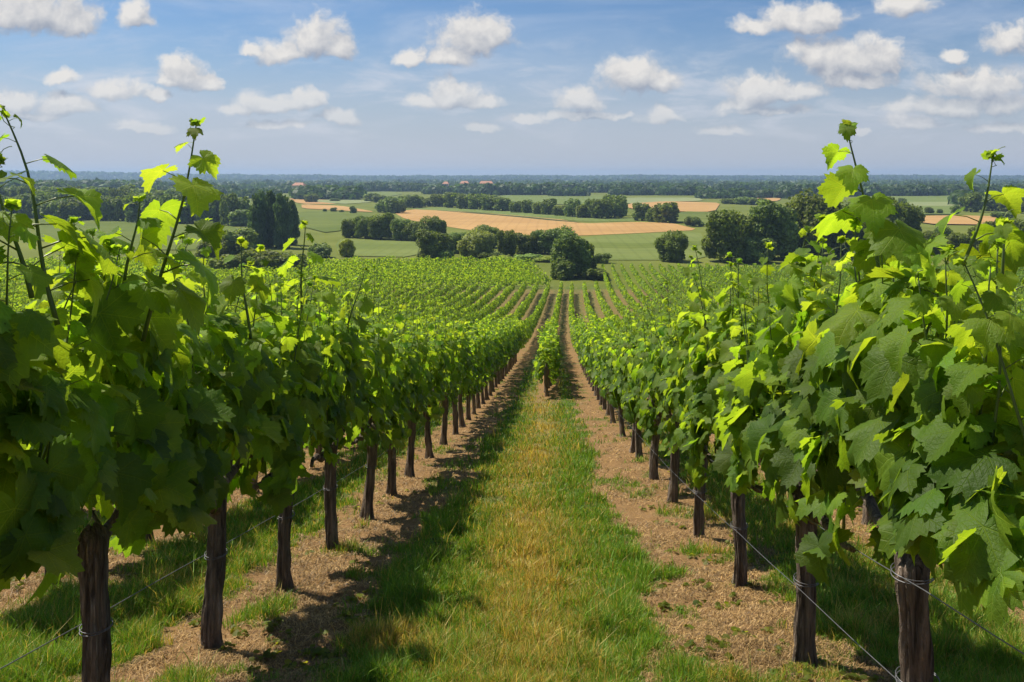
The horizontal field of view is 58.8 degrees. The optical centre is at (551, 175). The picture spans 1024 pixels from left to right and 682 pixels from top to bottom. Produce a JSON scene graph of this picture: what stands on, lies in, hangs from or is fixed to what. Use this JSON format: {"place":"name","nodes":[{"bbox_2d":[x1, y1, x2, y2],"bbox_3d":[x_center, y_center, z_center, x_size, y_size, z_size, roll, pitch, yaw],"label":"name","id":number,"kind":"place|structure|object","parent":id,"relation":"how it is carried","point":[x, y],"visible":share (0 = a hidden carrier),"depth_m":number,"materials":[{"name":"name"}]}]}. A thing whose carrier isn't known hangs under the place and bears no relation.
{"place":"outdoors","nodes":[
{"label":"outdoors","id":0,"kind":"place"},
{"bbox_2d":[35,218,237,249],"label":"field","id":1,"kind":"structure","parent":0,"point":[126,227],"depth_m":239.00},
{"bbox_2d":[299,211,370,231],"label":"field","id":2,"kind":"structure","parent":0,"point":[325,221],"depth_m":304.30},
{"bbox_2d":[302,204,371,211],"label":"field","id":3,"kind":"structure","parent":0,"point":[327,207],"depth_m":410.17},
{"bbox_2d":[336,239,418,256],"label":"field","id":4,"kind":"structure","parent":0,"point":[384,248],"depth_m":180.16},
{"bbox_2d":[0,180,1023,681],"bbox_3d":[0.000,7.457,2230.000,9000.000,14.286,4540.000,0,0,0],"label":"ground","id":5,"kind":"structure","parent":0,"point":[570,366],"depth_m":10.20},
{"bbox_2d":[30,191,58,217],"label":"broadleaf tree","id":6,"kind":"object","parent":5,"relation":"on","point":[41,196],"visible":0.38,"depth_m":308.97,"materials":[{"name":"green plant"}]},
{"bbox_2d":[0,104,120,473],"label":"grapevine","id":7,"kind":"object","parent":5,"relation":"on","point":[28,337],"visible":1,"depth_m":2.50,"materials":[{"name":"green plant"}]},
{"bbox_2d":[57,199,86,219],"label":"broadleaf tree","id":8,"kind":"object","parent":5,"relation":"on","point":[70,208],"visible":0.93,"depth_m":292.84,"materials":[{"name":"green plant"}]},
{"bbox_2d":[105,195,127,220],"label":"broadleaf tree","id":9,"kind":"object","parent":5,"relation":"on","point":[114,211],"visible":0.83,"depth_m":289.97,"materials":[{"name":"green plant"}]},
{"bbox_2d":[0,117,235,681],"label":"grapevine","id":10,"kind":"object","parent":5,"relation":"on","point":[124,447],"visible":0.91,"depth_m":3.08,"materials":[{"name":"green plant"}]},
{"bbox_2d":[0,396,466,668],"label":"trellis wire","id":11,"kind":"object","parent":10,"relation":"attached to","point":[154,582],"visible":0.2,"depth_m":3.65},
{"bbox_2d":[122,192,145,221],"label":"broadleaf tree","id":12,"kind":"object","parent":5,"relation":"on","point":[131,213],"visible":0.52,"depth_m":282.10,"materials":[{"name":"green plant"}]},
{"bbox_2d":[175,193,196,222],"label":"broadleaf tree","id":13,"kind":"object","parent":5,"relation":"on","point":[186,217],"visible":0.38,"depth_m":273.10,"materials":[{"name":"green plant"}]},
{"bbox_2d":[109,218,290,652],"bbox_3d":[-1.617,1.248,4.261,0.587,2.090,1.568,0,0,0],"label":"grapevine","id":14,"kind":"object","parent":5,"relation":"on","point":[246,352],"visible":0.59,"depth_m":4.26,"materials":[{"name":"green plant"}]},
{"bbox_2d":[194,202,216,221],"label":"broadleaf tree","id":15,"kind":"object","parent":5,"relation":"on","point":[210,213],"visible":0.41,"depth_m":270.43,"materials":[{"name":"green plant"}]},
{"bbox_2d":[194,238,232,260],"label":"bush","id":16,"kind":"object","parent":5,"relation":"on","point":[225,248],"visible":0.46,"depth_m":154.11,"materials":[{"name":"green plant"}]},
{"bbox_2d":[208,254,243,271],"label":"bush","id":17,"kind":"object","parent":5,"relation":"on","point":[235,262],"visible":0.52,"depth_m":129.50,"materials":[{"name":"green plant"}]},
{"bbox_2d":[219,192,236,224],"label":"broadleaf tree","id":18,"kind":"object","parent":5,"relation":"on","point":[226,203],"visible":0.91,"depth_m":266.35,"materials":[{"name":"green plant"}]},
{"bbox_2d":[227,209,249,225],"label":"broadleaf tree","id":19,"kind":"object","parent":5,"relation":"on","point":[240,217],"visible":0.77,"depth_m":261.56,"materials":[{"name":"green plant"}]},
{"bbox_2d":[222,227,258,256],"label":"bush","id":20,"kind":"object","parent":5,"relation":"on","point":[245,232],"visible":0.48,"depth_m":158.33,"materials":[{"name":"green plant"}]},
{"bbox_2d":[247,189,268,247],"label":"poplar tree","id":21,"kind":"object","parent":5,"relation":"on","point":[256,216],"visible":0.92,"depth_m":182.20,"materials":[{"name":"green plant"}]},
{"bbox_2d":[238,248,282,270],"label":"bush","id":22,"kind":"object","parent":5,"relation":"on","point":[270,255],"visible":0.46,"depth_m":130.56,"materials":[{"name":"green plant"}]},
{"bbox_2d":[265,190,275,246],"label":"poplar tree","id":23,"kind":"object","parent":5,"relation":"on","point":[270,197],"visible":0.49,"depth_m":184.73,"materials":[{"name":"green plant"}]},
{"bbox_2d":[222,219,340,591],"bbox_3d":[-1.590,1.400,5.415,0.554,2.257,1.512,0,0,0],"label":"grapevine","id":24,"kind":"object","parent":5,"relation":"on","point":[311,381],"visible":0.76,"depth_m":5.31,"materials":[{"name":"green plant"}]},
{"bbox_2d":[272,192,293,248],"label":"poplar tree","id":25,"kind":"object","parent":5,"relation":"on","point":[283,222],"visible":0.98,"depth_m":181.72,"materials":[{"name":"green plant"}]},
{"bbox_2d":[273,251,309,273],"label":"bush","id":26,"kind":"object","parent":5,"relation":"on","point":[283,256],"visible":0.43,"depth_m":132.34,"materials":[{"name":"green plant"}]},
{"bbox_2d":[288,200,300,244],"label":"poplar tree","id":27,"kind":"object","parent":5,"relation":"on","point":[296,219],"visible":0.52,"depth_m":189.98,"materials":[{"name":"green plant"}]},
{"bbox_2d":[308,242,332,257],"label":"bush","id":28,"kind":"object","parent":5,"relation":"on","point":[322,250],"visible":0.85,"depth_m":160.56,"materials":[{"name":"green plant"}]},
{"bbox_2d":[278,266,375,551],"bbox_3d":[-1.594,1.715,6.591,0.589,2.105,1.525,0,0,0],"label":"grapevine","id":29,"kind":"object","parent":5,"relation":"on","point":[348,366],"visible":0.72,"depth_m":6.55,"materials":[{"name":"green plant"}]},
{"bbox_2d":[338,239,355,256],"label":"broadleaf tree","id":30,"kind":"object","parent":5,"relation":"on","point":[347,247],"visible":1,"depth_m":162.54,"materials":[{"name":"green plant"}]},
{"bbox_2d":[340,219,354,237],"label":"broadleaf tree","id":31,"kind":"object","parent":5,"relation":"on","point":[347,227],"visible":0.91,"depth_m":212.67,"materials":[{"name":"green plant"}]},
{"bbox_2d":[353,215,373,237],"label":"broadleaf tree","id":32,"kind":"object","parent":5,"relation":"on","point":[361,226],"visible":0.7,"depth_m":210.48,"materials":[{"name":"green plant"}]},
{"bbox_2d":[321,265,412,520],"bbox_3d":[-1.580,1.916,7.850,0.566,2.214,1.618,0,0,0],"label":"grapevine","id":33,"kind":"object","parent":5,"relation":"on","point":[381,355],"visible":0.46,"depth_m":7.82,"materials":[{"name":"green plant"}]},
{"bbox_2d":[367,212,395,238],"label":"broadleaf tree","id":34,"kind":"object","parent":5,"relation":"on","point":[378,226],"visible":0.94,"depth_m":206.71,"materials":[{"name":"green plant"}]},
{"bbox_2d":[357,300,423,495],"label":"grapevine","id":35,"kind":"object","parent":5,"relation":"on","point":[408,372],"visible":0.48,"depth_m":9.01,"materials":[{"name":"green plant"}]},
{"bbox_2d":[384,196,406,212],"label":"broadleaf tree","id":36,"kind":"object","parent":5,"relation":"on","point":[395,204],"visible":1,"depth_m":352.21,"materials":[{"name":"green plant"}]},
{"bbox_2d":[390,218,411,239],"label":"broadleaf tree","id":37,"kind":"object","parent":5,"relation":"on","point":[396,223],"visible":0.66,"depth_m":203.63,"materials":[{"name":"green plant"}]},
{"bbox_2d":[400,221,419,240],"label":"broadleaf tree","id":38,"kind":"object","parent":5,"relation":"on","point":[411,230],"visible":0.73,"depth_m":202.03,"materials":[{"name":"green plant"}]},
{"bbox_2d":[385,287,440,477],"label":"grapevine","id":39,"kind":"object","parent":5,"relation":"on","point":[426,378],"visible":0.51,"depth_m":10.18,"materials":[{"name":"green plant"}]},
{"bbox_2d":[402,195,424,207],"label":"broadleaf tree","id":40,"kind":"object","parent":5,"relation":"on","point":[413,201],"visible":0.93,"depth_m":410.63,"materials":[{"name":"green plant"}]},
{"bbox_2d":[413,216,442,232],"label":"broadleaf tree","id":41,"kind":"object","parent":5,"relation":"on","point":[432,224],"visible":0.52,"depth_m":201.85,"materials":[{"name":"green plant"}]},
{"bbox_2d":[406,308,452,458],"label":"grapevine","id":42,"kind":"object","parent":5,"relation":"on","point":[441,366],"visible":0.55,"depth_m":11.75,"materials":[{"name":"green plant"}]},
{"bbox_2d":[415,228,450,259],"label":"broadleaf tree","id":43,"kind":"object","parent":5,"relation":"on","point":[431,244],"visible":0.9,"depth_m":155.38,"materials":[{"name":"green plant"}]},
{"bbox_2d":[425,298,467,444],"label":"grapevine","id":44,"kind":"object","parent":5,"relation":"on","point":[456,369],"visible":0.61,"depth_m":13.37,"materials":[{"name":"green plant"}]},
{"bbox_2d":[445,231,466,252],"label":"broadleaf tree","id":45,"kind":"object","parent":5,"relation":"on","point":[455,237],"visible":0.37,"depth_m":169.81,"materials":[{"name":"green plant"}]},
{"bbox_2d":[443,308,473,434],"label":"grapevine","id":46,"kind":"object","parent":5,"relation":"on","point":[465,362],"visible":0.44,"depth_m":14.89,"materials":[{"name":"green plant"}]},
{"bbox_2d":[450,312,478,427],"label":"grapevine","id":47,"kind":"object","parent":5,"relation":"on","point":[472,382],"visible":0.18,"depth_m":16.12,"materials":[{"name":"green plant"}]},
{"bbox_2d":[456,321,481,419],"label":"grapevine","id":48,"kind":"object","parent":5,"relation":"on","point":[473,343],"visible":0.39,"depth_m":17.31,"materials":[{"name":"green plant"}]},
{"bbox_2d":[463,313,486,413],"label":"grapevine","id":49,"kind":"object","parent":5,"relation":"on","point":[481,381],"visible":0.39,"depth_m":18.51,"materials":[{"name":"green plant"}]},
{"bbox_2d":[456,228,495,257],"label":"broadleaf tree","id":50,"kind":"object","parent":5,"relation":"on","point":[481,242],"visible":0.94,"depth_m":159.37,"materials":[{"name":"green plant"}]},
{"bbox_2d":[470,314,493,408],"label":"grapevine","id":51,"kind":"object","parent":5,"relation":"on","point":[487,354],"visible":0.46,"depth_m":19.74,"materials":[{"name":"green plant"}]},
{"bbox_2d":[10,409,956,681],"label":"weeds","id":52,"kind":"object","parent":5,"relation":"on","point":[328,655],"visible":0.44,"depth_m":4.36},
{"bbox_2d":[481,314,498,399],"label":"grapevine","id":53,"kind":"object","parent":5,"relation":"on","point":[486,396],"visible":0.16,"depth_m":22.12,"materials":[{"name":"green plant"}]},
{"bbox_2d":[483,315,499,395],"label":"grapevine","id":54,"kind":"object","parent":5,"relation":"on","point":[497,365],"visible":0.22,"depth_m":23.33,"materials":[{"name":"green plant"}]},
{"bbox_2d":[490,313,506,387],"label":"grapevine","id":55,"kind":"object","parent":5,"relation":"on","point":[502,351],"visible":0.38,"depth_m":25.62,"materials":[{"name":"green plant"}]},
{"bbox_2d":[492,196,511,210],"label":"broadleaf tree","id":56,"kind":"object","parent":5,"relation":"on","point":[503,204],"visible":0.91,"depth_m":373.74,"materials":[{"name":"green plant"}]},
{"bbox_2d":[496,229,517,254],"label":"broadleaf tree","id":57,"kind":"object","parent":5,"relation":"on","point":[506,242],"visible":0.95,"depth_m":164.48,"materials":[{"name":"green plant"}]},
{"bbox_2d":[0,368,1023,681],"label":"grass","id":58,"kind":"structure","parent":5,"relation":"on","point":[530,632],"depth_m":5.06,"materials":[{"name":"plant"}]},
{"bbox_2d":[0,255,1023,348],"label":"vineyard rows","id":59,"kind":"object","parent":5,"relation":"on","point":[407,271],"visible":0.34,"depth_m":104.95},
{"bbox_2d":[0,170,1023,205],"bbox_3d":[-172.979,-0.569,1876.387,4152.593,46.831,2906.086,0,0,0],"label":"distant woods","id":60,"kind":"object","parent":5,"relation":"on","point":[955,187],"visible":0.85,"depth_m":839.24,"materials":[{"name":"green plant"}]},
{"bbox_2d":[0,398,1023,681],"bbox_3d":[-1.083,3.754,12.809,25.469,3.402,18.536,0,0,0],"label":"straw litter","id":61,"kind":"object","parent":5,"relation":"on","point":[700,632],"visible":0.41,"depth_m":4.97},
{"bbox_2d":[515,232,537,253],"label":"broadleaf tree","id":62,"kind":"object","parent":5,"relation":"on","point":[525,243],"visible":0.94,"depth_m":167.91,"materials":[{"name":"green plant"}]},
{"bbox_2d":[530,229,556,253],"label":"broadleaf tree","id":63,"kind":"object","parent":5,"relation":"on","point":[543,243],"visible":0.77,"depth_m":168.41,"materials":[{"name":"green plant"}]},
{"bbox_2d":[532,323,561,396],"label":"grapevine","id":64,"kind":"object","parent":5,"relation":"on","point":[539,363],"visible":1,"depth_m":22.88,"materials":[{"name":"green plant"}]},
{"bbox_2d":[539,198,556,213],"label":"broadleaf tree","id":65,"kind":"object","parent":5,"relation":"on","point":[545,204],"visible":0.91,"depth_m":338.66,"materials":[{"name":"green plant"}]},
{"bbox_2d":[550,257,575,279],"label":"bush","id":66,"kind":"object","parent":5,"relation":"on","point":[563,269],"visible":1,"depth_m":125.30,"materials":[{"name":"green plant"}]},
{"bbox_2d":[546,225,580,251],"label":"broadleaf tree","id":67,"kind":"object","parent":5,"relation":"on","point":[559,231],"visible":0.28,"depth_m":169.18,"materials":[{"name":"green plant"}]},
{"bbox_2d":[550,233,593,276],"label":"broadleaf tree","id":68,"kind":"object","parent":5,"relation":"on","point":[577,247],"visible":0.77,"depth_m":127.50,"materials":[{"name":"green plant"}]},
{"bbox_2d":[562,198,581,216],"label":"broadleaf tree","id":69,"kind":"object","parent":5,"relation":"on","point":[571,204],"visible":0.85,"depth_m":320.47,"materials":[{"name":"green plant"}]},
{"bbox_2d":[582,319,598,395],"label":"grapevine","id":70,"kind":"object","parent":5,"relation":"on","point":[588,350],"visible":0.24,"depth_m":23.41,"materials":[{"name":"green plant"}]},
{"bbox_2d":[582,267,609,279],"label":"bush","id":71,"kind":"object","parent":5,"relation":"on","point":[596,273],"visible":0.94,"depth_m":124.82,"materials":[{"name":"green plant"}]},
{"bbox_2d":[587,198,614,217],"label":"broadleaf tree","id":72,"kind":"object","parent":5,"relation":"on","point":[600,208],"visible":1,"depth_m":307.79,"materials":[{"name":"green plant"}]},
{"bbox_2d":[589,314,612,404],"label":"grapevine","id":73,"kind":"object","parent":5,"relation":"on","point":[594,342],"visible":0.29,"depth_m":20.79,"materials":[{"name":"green plant"}]},
{"bbox_2d":[593,311,612,409],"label":"grapevine","id":74,"kind":"object","parent":5,"relation":"on","point":[595,354],"visible":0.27,"depth_m":19.46,"materials":[{"name":"green plant"}]},
{"bbox_2d":[593,314,614,415],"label":"grapevine","id":75,"kind":"object","parent":5,"relation":"on","point":[600,347],"visible":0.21,"depth_m":18.18,"materials":[{"name":"green plant"}]},
{"bbox_2d":[597,312,622,422],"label":"grapevine","id":76,"kind":"object","parent":5,"relation":"on","point":[602,362],"visible":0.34,"depth_m":16.86,"materials":[{"name":"green plant"}]},
{"bbox_2d":[602,194,626,217],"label":"broadleaf tree","id":77,"kind":"object","parent":5,"relation":"on","point":[619,209],"visible":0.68,"depth_m":312.46,"materials":[{"name":"green plant"}]},
{"bbox_2d":[602,311,630,436],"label":"grapevine","id":78,"kind":"object","parent":5,"relation":"on","point":[609,376],"visible":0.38,"depth_m":14.55,"materials":[{"name":"green plant"}]},
{"bbox_2d":[614,296,648,452],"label":"grapevine","id":79,"kind":"object","parent":5,"relation":"on","point":[626,372],"visible":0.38,"depth_m":12.43,"materials":[{"name":"green plant"}]},
{"bbox_2d":[614,301,663,457],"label":"grapevine","id":80,"kind":"object","parent":5,"relation":"on","point":[629,414],"visible":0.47,"depth_m":11.65,"materials":[{"name":"green plant"}]},
{"bbox_2d":[631,201,651,220],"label":"broadleaf tree","id":81,"kind":"object","parent":5,"relation":"on","point":[641,210],"visible":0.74,"depth_m":293.22,"materials":[{"name":"green plant"}]},
{"bbox_2d":[626,296,673,479],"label":"grapevine","id":82,"kind":"object","parent":5,"relation":"on","point":[636,383],"visible":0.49,"depth_m":10.01,"materials":[{"name":"green plant"}]},
{"bbox_2d":[652,202,679,222],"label":"broadleaf tree","id":83,"kind":"object","parent":5,"relation":"on","point":[665,212],"visible":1,"depth_m":280.06,"materials":[{"name":"green plant"}]},
{"bbox_2d":[653,229,688,261],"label":"broadleaf tree","id":84,"kind":"object","parent":5,"relation":"on","point":[673,246],"visible":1,"depth_m":152.77,"materials":[{"name":"green plant"}]},
{"bbox_2d":[641,286,710,503],"bbox_3d":[1.149,2.117,8.579,0.601,2.080,1.990,0,0,0],"label":"grapevine","id":85,"kind":"object","parent":5,"relation":"on","point":[654,372],"visible":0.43,"depth_m":8.52,"materials":[{"name":"green plant"}]},
{"bbox_2d":[656,280,739,537],"bbox_3d":[1.152,1.812,6.962,0.577,2.061,1.738,0,0,0],"label":"grapevine","id":86,"kind":"object","parent":5,"relation":"on","point":[688,437],"visible":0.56,"depth_m":6.88,"materials":[{"name":"green plant"}]},
{"bbox_2d":[701,208,756,261],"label":"broadleaf tree","id":87,"kind":"object","parent":5,"relation":"on","point":[720,242],"visible":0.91,"depth_m":151.50,"materials":[{"name":"green plant"}]},
{"bbox_2d":[682,245,802,589],"bbox_3d":[1.133,1.500,6.034,0.534,2.073,2.921,0,0,0],"label":"grapevine","id":88,"kind":"object","parent":5,"relation":"on","point":[712,363],"visible":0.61,"depth_m":5.43,"materials":[{"name":"green plant"}]},
{"bbox_2d":[742,236,776,262],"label":"broadleaf tree","id":89,"kind":"object","parent":5,"relation":"on","point":[754,252],"visible":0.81,"depth_m":150.56,"materials":[{"name":"green plant"}]},
{"bbox_2d":[747,198,799,258],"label":"broadleaf tree","id":90,"kind":"object","parent":5,"relation":"on","point":[775,222],"visible":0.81,"depth_m":155.99,"materials":[{"name":"green plant"}]},
{"bbox_2d":[716,213,894,667],"bbox_3d":[1.130,1.214,4.070,0.573,2.069,1.830,0,0,0],"label":"grapevine","id":91,"kind":"object","parent":5,"relation":"on","point":[782,436],"visible":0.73,"depth_m":4.00,"materials":[{"name":"green plant"}]},
{"bbox_2d":[613,407,899,681],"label":"trellis wire","id":92,"kind":"object","parent":91,"relation":"attached to","point":[784,575],"visible":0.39,"depth_m":3.96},
{"bbox_2d":[777,188,846,254],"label":"broadleaf tree","id":93,"kind":"object","parent":5,"relation":"on","point":[807,208],"visible":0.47,"depth_m":161.43,"materials":[{"name":"green plant"}]},
{"bbox_2d":[779,119,1023,681],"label":"grapevine","id":94,"kind":"object","parent":5,"relation":"on","point":[878,376],"visible":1,"depth_m":2.56,"materials":[{"name":"green plant"}]},
{"bbox_2d":[658,424,1023,654],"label":"trellis wire","id":95,"kind":"object","parent":94,"relation":"attached to","point":[919,587],"visible":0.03,"depth_m":2.53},
{"bbox_2d":[886,196,925,230],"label":"broadleaf tree","id":96,"kind":"object","parent":5,"relation":"on","point":[911,215],"visible":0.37,"depth_m":172.03,"materials":[{"name":"green plant"}]},
{"bbox_2d":[942,232,978,248],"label":"broadleaf tree","id":97,"kind":"object","parent":5,"relation":"on","point":[956,239],"visible":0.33,"depth_m":163.68,"materials":[{"name":"green plant"}]},
{"bbox_2d":[957,192,982,211],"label":"broadleaf tree","id":98,"kind":"object","parent":5,"relation":"on","point":[968,201],"visible":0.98,"depth_m":363.03,"materials":[{"name":"green plant"}]},
{"bbox_2d":[949,280,1023,374],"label":"grapevine","id":99,"kind":"object","parent":5,"relation":"on","point":[1020,315],"visible":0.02,"depth_m":7.69,"materials":[{"name":"green plant"}]},
{"bbox_2d":[0,0,1023,175],"label":"sky","id":100,"kind":"structure","parent":0,"point":[323,87],"materials":[{"name":"blue"}]},
{"bbox_2d":[416,207,635,221],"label":"field","id":101,"kind":"structure","parent":0,"point":[573,218],"depth_m":330.16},
{"bbox_2d":[396,209,694,234],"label":"field","id":102,"kind":"structure","parent":0,"point":[470,221],"depth_m":269.65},
{"bbox_2d":[501,195,602,203],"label":"field","id":103,"kind":"structure","parent":0,"point":[560,200],"depth_m":568.36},
{"bbox_2d":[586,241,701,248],"bbox_3d":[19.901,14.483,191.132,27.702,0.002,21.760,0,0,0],"label":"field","id":104,"kind":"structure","parent":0,"point":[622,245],"depth_m":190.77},
{"bbox_2d":[583,232,705,259],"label":"field","id":105,"kind":"structure","parent":0,"point":[634,254],"depth_m":180.45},
{"bbox_2d":[626,198,701,202],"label":"field","id":106,"kind":"structure","parent":0,"point":[634,200],"depth_m":543.70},
{"bbox_2d":[628,201,718,211],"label":"field","id":107,"kind":"structure","parent":0,"point":[698,206],"depth_m":434.31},
{"bbox_2d":[676,211,708,223],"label":"field","id":108,"kind":"structure","parent":0,"point":[700,215],"depth_m":324.98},
{"bbox_2d":[870,195,952,213],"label":"field","id":109,"kind":"structure","parent":0,"point":[946,210],"depth_m":519.70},
{"bbox_2d":[923,215,996,223],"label":"field","id":110,"kind":"structure","parent":0,"point":[935,219],"depth_m":294.40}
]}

